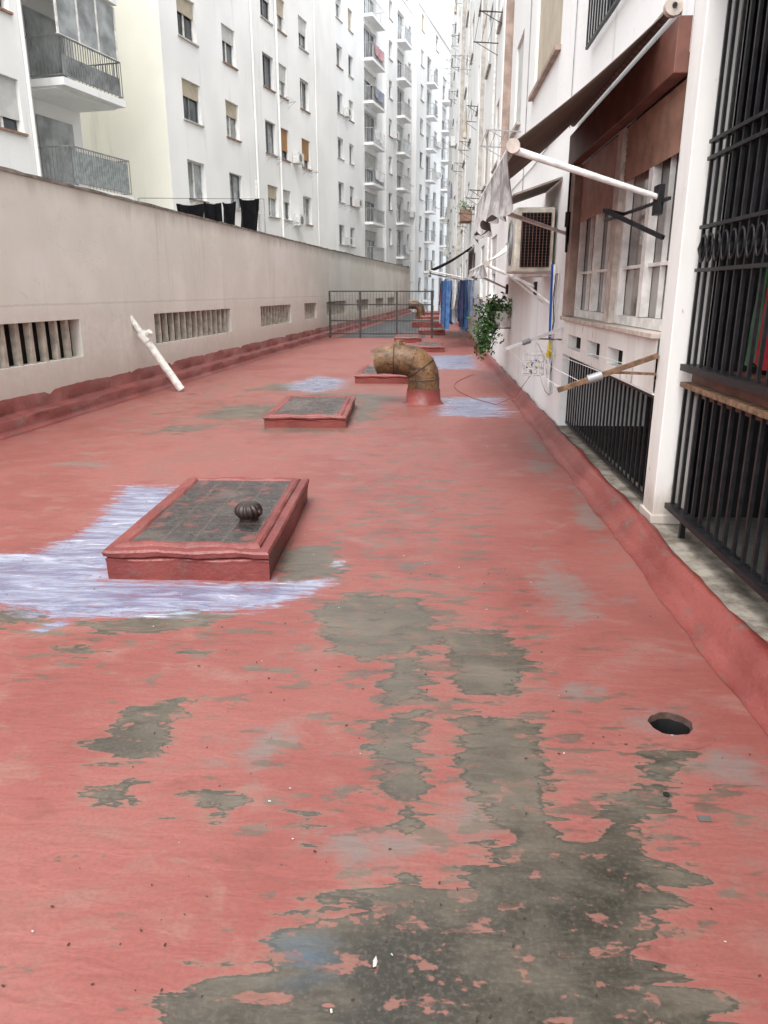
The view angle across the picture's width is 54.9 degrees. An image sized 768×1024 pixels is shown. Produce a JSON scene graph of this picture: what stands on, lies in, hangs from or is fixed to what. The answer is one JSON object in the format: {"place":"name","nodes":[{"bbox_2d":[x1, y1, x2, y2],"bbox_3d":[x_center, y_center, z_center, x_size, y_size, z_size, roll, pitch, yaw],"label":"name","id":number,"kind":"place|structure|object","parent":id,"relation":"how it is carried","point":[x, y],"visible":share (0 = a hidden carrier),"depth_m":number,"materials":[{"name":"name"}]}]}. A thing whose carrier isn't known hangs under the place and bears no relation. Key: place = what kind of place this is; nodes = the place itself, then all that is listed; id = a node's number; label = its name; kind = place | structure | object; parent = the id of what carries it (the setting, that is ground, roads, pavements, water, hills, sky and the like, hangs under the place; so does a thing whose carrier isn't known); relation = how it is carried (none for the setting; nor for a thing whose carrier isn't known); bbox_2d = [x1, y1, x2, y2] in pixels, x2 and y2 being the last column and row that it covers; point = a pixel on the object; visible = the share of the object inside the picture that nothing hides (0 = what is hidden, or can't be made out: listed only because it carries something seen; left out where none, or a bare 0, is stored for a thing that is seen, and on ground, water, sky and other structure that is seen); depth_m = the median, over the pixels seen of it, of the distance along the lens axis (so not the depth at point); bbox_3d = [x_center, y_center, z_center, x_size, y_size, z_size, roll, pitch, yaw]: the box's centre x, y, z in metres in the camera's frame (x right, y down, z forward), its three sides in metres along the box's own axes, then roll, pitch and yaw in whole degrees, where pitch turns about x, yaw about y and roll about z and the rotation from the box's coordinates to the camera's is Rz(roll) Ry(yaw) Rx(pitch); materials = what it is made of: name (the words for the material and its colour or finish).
{"place":"outdoors","nodes":[
{"label":"outdoors","id":0,"kind":"place"},
{"bbox_2d":[0,0,133,199],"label":"apartment building","id":1,"kind":"structure","parent":0,"point":[46,98],"depth_m":21.63,"materials":[{"name":"white paint"}]},
{"bbox_2d":[0,0,131,194],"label":"windows and balconies","id":2,"kind":"structure","parent":1,"relation":"in","point":[90,24],"depth_m":21.83,"materials":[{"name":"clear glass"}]},
{"bbox_2d":[73,0,338,250],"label":"apartment building","id":3,"kind":"structure","parent":0,"point":[232,101],"depth_m":31.44,"materials":[{"name":"white paint"}]},
{"bbox_2d":[176,0,319,245],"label":"windows","id":4,"kind":"structure","parent":3,"relation":"in","point":[184,8],"depth_m":34.13,"materials":[{"name":"clear glass"}]},
{"bbox_2d":[383,0,413,300],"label":"walls","id":5,"kind":"structure","parent":0,"point":[403,47],"depth_m":62.32,"materials":[{"name":"white paint"}]},
{"bbox_2d":[389,2,414,283],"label":"windows and balconies","id":6,"kind":"structure","parent":5,"relation":"on","point":[397,135],"depth_m":63.53,"materials":[{"name":"clear glass"}]},
{"bbox_2d":[408,0,453,47],"label":"sky","id":7,"kind":"structure","parent":0,"point":[440,11],"materials":[{"name":"white"}]},
{"label":"ground","id":8,"kind":"structure","parent":0,"visible":0},
{"bbox_2d":[0,170,409,400],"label":"boundary wall","id":9,"kind":"structure","parent":8,"relation":"on","point":[97,271],"depth_m":11.99,"materials":[{"name":"paint"}]},
{"bbox_2d":[0,297,393,368],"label":"ventilation grille","id":10,"kind":"object","parent":9,"relation":"attached to","point":[21,344],"visible":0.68,"depth_m":10.47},
{"bbox_2d":[137,198,265,232],"bbox_3d":[-3.892,-6.178,17.369,0.260,3.104,8.328,2,17,7],"label":"laundry line","id":11,"kind":"object","parent":9,"relation":"attached to","point":[249,213],"visible":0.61,"depth_m":18.04,"materials":[{"name":"black fabric"}]},
{"bbox_2d":[0,166,409,267],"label":"cap","id":12,"kind":"object","parent":9,"relation":"on","point":[9,170],"visible":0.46,"depth_m":11.84,"materials":[{"name":"grey concrete"}]},
{"bbox_2d":[335,0,385,260],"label":"apartment building","id":13,"kind":"structure","parent":8,"relation":"on","point":[360,28],"depth_m":54.52,"materials":[{"name":"paint"}]},
{"bbox_2d":[335,0,384,260],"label":"windows and balconies","id":14,"kind":"structure","parent":13,"relation":"in","point":[371,49],"depth_m":56.08,"materials":[{"name":"metal"}]},
{"bbox_2d":[408,0,450,311],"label":"apartment building","id":15,"kind":"structure","parent":8,"relation":"on","point":[430,92],"depth_m":72.08,"materials":[{"name":"white paint"}]},
{"bbox_2d":[418,16,449,310],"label":"windows and balconies","id":16,"kind":"structure","parent":15,"relation":"in","point":[440,144],"depth_m":73.96,"materials":[{"name":"clear glass"}]},
{"bbox_2d":[445,0,694,425],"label":"walls","id":17,"kind":"structure","parent":8,"relation":"on","point":[628,23],"depth_m":12.01,"materials":[{"name":"white paint"}]},
{"bbox_2d":[427,244,474,283],"bbox_3d":[2.416,-9.144,27.427,1.614,1.275,4.158,1,17,3],"label":"awning","id":18,"kind":"object","parent":17,"relation":"attached to","point":[445,263],"visible":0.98,"depth_m":26.70,"materials":[{"name":"metal"}]},
{"bbox_2d":[438,277,480,330],"bbox_3d":[2.482,-7.179,25.407,1.176,1.542,9.025,1,17,3],"label":"hanging laundry","id":19,"kind":"object","parent":17,"relation":"hanging from","point":[455,304],"visible":1,"depth_m":21.49,"materials":[{"name":"blue fabric"}]},
{"bbox_2d":[453,199,471,223],"bbox_3d":[3.039,-11.392,27.924,0.899,0.858,2.480,1,17,3],"label":"wall flower box","id":20,"kind":"object","parent":17,"relation":"attached to","point":[464,220],"visible":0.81,"depth_m":27.32,"materials":[{"name":"ceramic"}]},
{"bbox_2d":[467,292,511,360],"bbox_3d":[2.065,-3.441,13.637,1.046,1.302,0.788,8,18,26],"label":"potted plant","id":21,"kind":"object","parent":17,"relation":"attached to","point":[497,316],"visible":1,"depth_m":13.58,"materials":[{"name":"green plant"}]},
{"bbox_2d":[468,243,536,294],"bbox_3d":[1.856,-4.100,12.240,0.834,0.955,4.158,1,17,3],"label":"awning","id":22,"kind":"object","parent":17,"relation":"attached to","point":[478,271],"visible":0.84,"depth_m":11.06,"materials":[{"name":"white fabric"}]},
{"bbox_2d":[454,273,559,404],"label":"wall cables","id":23,"kind":"object","parent":17,"relation":"attached to","point":[550,369],"depth_m":8.79,"materials":[{"name":"white paint"}]},
{"bbox_2d":[443,0,620,339],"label":"windows and racks","id":24,"kind":"structure","parent":17,"relation":"attached to","point":[550,30],"depth_m":13.18,"materials":[{"name":"clear glass"}]},
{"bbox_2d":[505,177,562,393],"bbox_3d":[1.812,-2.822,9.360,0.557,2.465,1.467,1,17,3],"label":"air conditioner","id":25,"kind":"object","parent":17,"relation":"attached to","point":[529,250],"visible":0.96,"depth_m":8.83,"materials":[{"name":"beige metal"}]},
{"bbox_2d":[522,351,546,375],"bbox_3d":[1.842,-1.825,9.052,0.304,0.292,0.270,14,22,40],"label":"peg basket","id":26,"kind":"object","parent":17,"relation":"attached to","point":[532,363],"visible":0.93,"depth_m":9.04,"materials":[{"name":"white paint"}]},
{"bbox_2d":[546,264,553,356],"bbox_3d":[1.963,-2.345,8.645,0.086,1.053,0.101,1,17,3],"label":"broom","id":27,"kind":"object","parent":17,"relation":"attached to","point":[548,353],"visible":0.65,"depth_m":8.64,"materials":[{"name":"blue plastic"}]},
{"bbox_2d":[473,0,683,243],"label":"awning","id":28,"kind":"object","parent":17,"relation":"attached to","point":[494,203],"visible":0.99,"depth_m":5.17,"materials":[{"name":"fabric"}]},
{"bbox_2d":[505,327,658,392],"bbox_3d":[1.577,-1.430,6.595,0.641,0.263,3.679,1,17,3],"label":"clothesline bracket","id":29,"kind":"object","parent":17,"relation":"attached to","point":[594,377],"visible":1,"depth_m":4.87,"materials":[{"name":"metal"}]},
{"bbox_2d":[557,0,767,641],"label":"bay structure","id":30,"kind":"object","parent":17,"relation":"attached to","point":[687,40],"visible":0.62,"depth_m":4.65,"materials":[{"name":"white paint"}]},
{"bbox_2d":[565,356,653,498],"bbox_3d":[1.979,-0.889,6.695,0.031,0.758,3.466,1,17,3],"label":"railing","id":31,"kind":"object","parent":30,"relation":"attached to","point":[630,483],"visible":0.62,"depth_m":6.35,"materials":[{"name":"black metal"}]},
{"bbox_2d":[564,172,670,252],"bbox_3d":[1.746,-2.767,6.181,0.315,1.133,3.412,1,17,3],"label":"black support bracket","id":32,"kind":"object","parent":30,"relation":"attached to","point":[615,214],"visible":0.94,"depth_m":5.10,"materials":[{"name":"metal"}]},
{"bbox_2d":[574,76,687,330],"bbox_3d":[1.943,-2.378,6.148,0.100,1.560,3.250,1,17,3],"label":"bay window","id":33,"kind":"structure","parent":30,"relation":"in","point":[621,276],"depth_m":5.82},
{"bbox_2d":[664,0,767,602],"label":"iron window cage","id":34,"kind":"object","parent":30,"relation":"attached to","point":[740,567],"visible":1,"depth_m":3.91,"materials":[{"name":"black metal"}]},
{"bbox_2d":[578,0,767,517],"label":"dark void","id":35,"kind":"object","parent":17,"relation":"attached to","point":[751,461],"depth_m":4.82,"materials":[{"name":"black"}]},
{"bbox_2d":[691,258,767,580],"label":"terrace interior","id":36,"kind":"object","parent":17,"relation":"attached to","point":[756,399],"visible":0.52,"depth_m":4.35,"materials":[{"name":"metal"}]},
{"bbox_3d":[0.429,-4.852,28.843,10.587,4.000,66.000,1,17,3],"label":"roof","id":37,"kind":"object","parent":8,"relation":"on","visible":0},
{"bbox_2d":[0,312,767,1023],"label":"rooftop floor","id":38,"kind":"structure","parent":37,"relation":"on","point":[432,778],"depth_m":2.70,"materials":[{"name":"red paint"}]},
{"bbox_2d":[131,315,183,390],"bbox_3d":[-3.753,-2.625,12.080,0.859,1.326,0.198,-3,17,-9],"label":"white pvc pipe","id":39,"kind":"object","parent":38,"relation":"on","point":[143,336],"visible":0.9,"depth_m":12.06,"materials":[{"name":"white plastic"}]},
{"bbox_2d":[101,477,308,580],"bbox_3d":[-1.105,0.050,5.060,0.979,0.210,1.738,1,17,2],"label":"skylight hatch","id":40,"kind":"object","parent":38,"relation":"on","point":[192,528],"visible":1,"depth_m":4.50,"materials":[{"name":"red paint"}]},
{"bbox_2d":[234,501,262,521],"bbox_3d":[-0.868,-0.008,4.756,0.181,0.115,0.190,1,17,3],"label":"ribbed vent cap","id":41,"kind":"object","parent":40,"relation":"on","point":[248,511],"visible":1,"depth_m":4.70,"materials":[{"name":"grey metal"}]},
{"bbox_2d":[0,308,411,439],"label":"red roof curb","id":42,"kind":"structure","parent":38,"relation":"on","point":[23,414],"depth_m":11.63,"materials":[{"name":"paint"}]},
{"bbox_2d":[262,396,355,427],"bbox_3d":[-0.946,-1.367,9.896,1.039,0.159,1.858,0,17,1],"label":"skylight hatch","id":43,"kind":"object","parent":38,"relation":"on","point":[311,411],"visible":1,"depth_m":9.28,"materials":[{"name":"red paint"}]},
{"bbox_2d":[354,365,407,383],"bbox_3d":[0.005,-2.674,14.256,0.999,0.169,1.938,1,17,3],"label":"skylight hatch","id":44,"kind":"object","parent":38,"relation":"on","point":[366,374],"visible":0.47,"depth_m":13.36,"materials":[{"name":"red paint"}]},
{"bbox_2d":[328,291,433,337],"bbox_3d":[0.276,-8.838,32.367,3.692,1.621,13.064,1,17,3],"label":"metal fence","id":45,"kind":"object","parent":38,"relation":"on","point":[359,320],"visible":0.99,"depth_m":26.17,"materials":[{"name":"grey metal"}]},
{"bbox_2d":[1,413,760,1023],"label":"floor debris","id":46,"kind":"object","parent":38,"relation":"on","point":[699,817],"visible":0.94,"depth_m":2.32,"materials":[{"name":"paper"}]},
{"bbox_2d":[340,312,424,337],"bbox_3d":[0.909,-11.234,43.217,3.178,0.001,34.600,1,17,3],"label":"roof membrane","id":47,"kind":"object","parent":38,"relation":"on","point":[377,335],"visible":0.6,"depth_m":32.26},
{"bbox_2d":[408,301,424,318],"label":"vent pipe","id":48,"kind":"object","parent":47,"relation":"on","point":[420,309],"visible":0.77,"depth_m":42.20,"materials":[{"name":"brown metal"}]},
{"bbox_2d":[371,340,443,405],"bbox_3d":[0.350,-2.076,10.942,1.092,0.920,0.616,1,17,3],"label":"vent pipe","id":49,"kind":"object","parent":38,"relation":"on","point":[417,366],"visible":1,"depth_m":10.76,"materials":[{"name":"brown metal"}]},
{"bbox_2d":[394,334,421,342],"bbox_3d":[0.807,-5.822,24.767,0.889,0.189,1.838,1,17,3],"label":"skylight hatch","id":50,"kind":"object","parent":38,"relation":"on","point":[410,338],"visible":0.98,"depth_m":23.92,"materials":[{"name":"red paint"}]},
{"bbox_2d":[415,311,439,316],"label":"skylight hatch","id":51,"kind":"object","parent":38,"relation":"on","point":[434,313],"visible":0.44,"depth_m":47.17,"materials":[{"name":"red paint"}]},
{"bbox_2d":[413,319,442,327],"bbox_3d":[2.035,-8.897,34.855,1.439,0.312,2.238,1,17,3],"label":"skylight hatch","id":52,"kind":"object","parent":38,"relation":"on","point":[436,323],"visible":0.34,"depth_m":33.81,"materials":[{"name":"red paint"}]},
{"bbox_2d":[420,315,438,318],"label":"skylight hatch","id":53,"kind":"object","parent":38,"relation":"on","point":[429,316],"visible":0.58,"depth_m":40.49,"materials":[{"name":"red paint"}]},
{"bbox_2d":[415,342,444,351],"bbox_3d":[1.301,-4.715,21.094,0.839,0.169,1.838,1,17,3],"label":"skylight hatch","id":54,"kind":"object","parent":38,"relation":"on","point":[433,346],"visible":0.86,"depth_m":20.27,"materials":[{"name":"red paint"}]},
{"bbox_2d":[419,327,444,334],"bbox_3d":[1.879,-7.131,29.119,1.039,0.210,1.838,1,17,3],"label":"skylight hatch","id":55,"kind":"object","parent":38,"relation":"on","point":[438,330],"visible":0.72,"depth_m":28.27,"materials":[{"name":"red paint"}]},
{"bbox_2d":[454,321,767,734],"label":"red roof curb","id":56,"kind":"structure","parent":38,"relation":"on","point":[731,647],"depth_m":4.13,"materials":[{"name":"paint"}]},
{"bbox_2d":[626,701,716,748],"bbox_3d":[1.105,0.937,2.887,0.330,0.253,0.330,1,17,3],"label":"roof drain hole","id":57,"kind":"object","parent":38,"relation":"in","point":[659,722],"visible":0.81,"depth_m":2.88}
]}

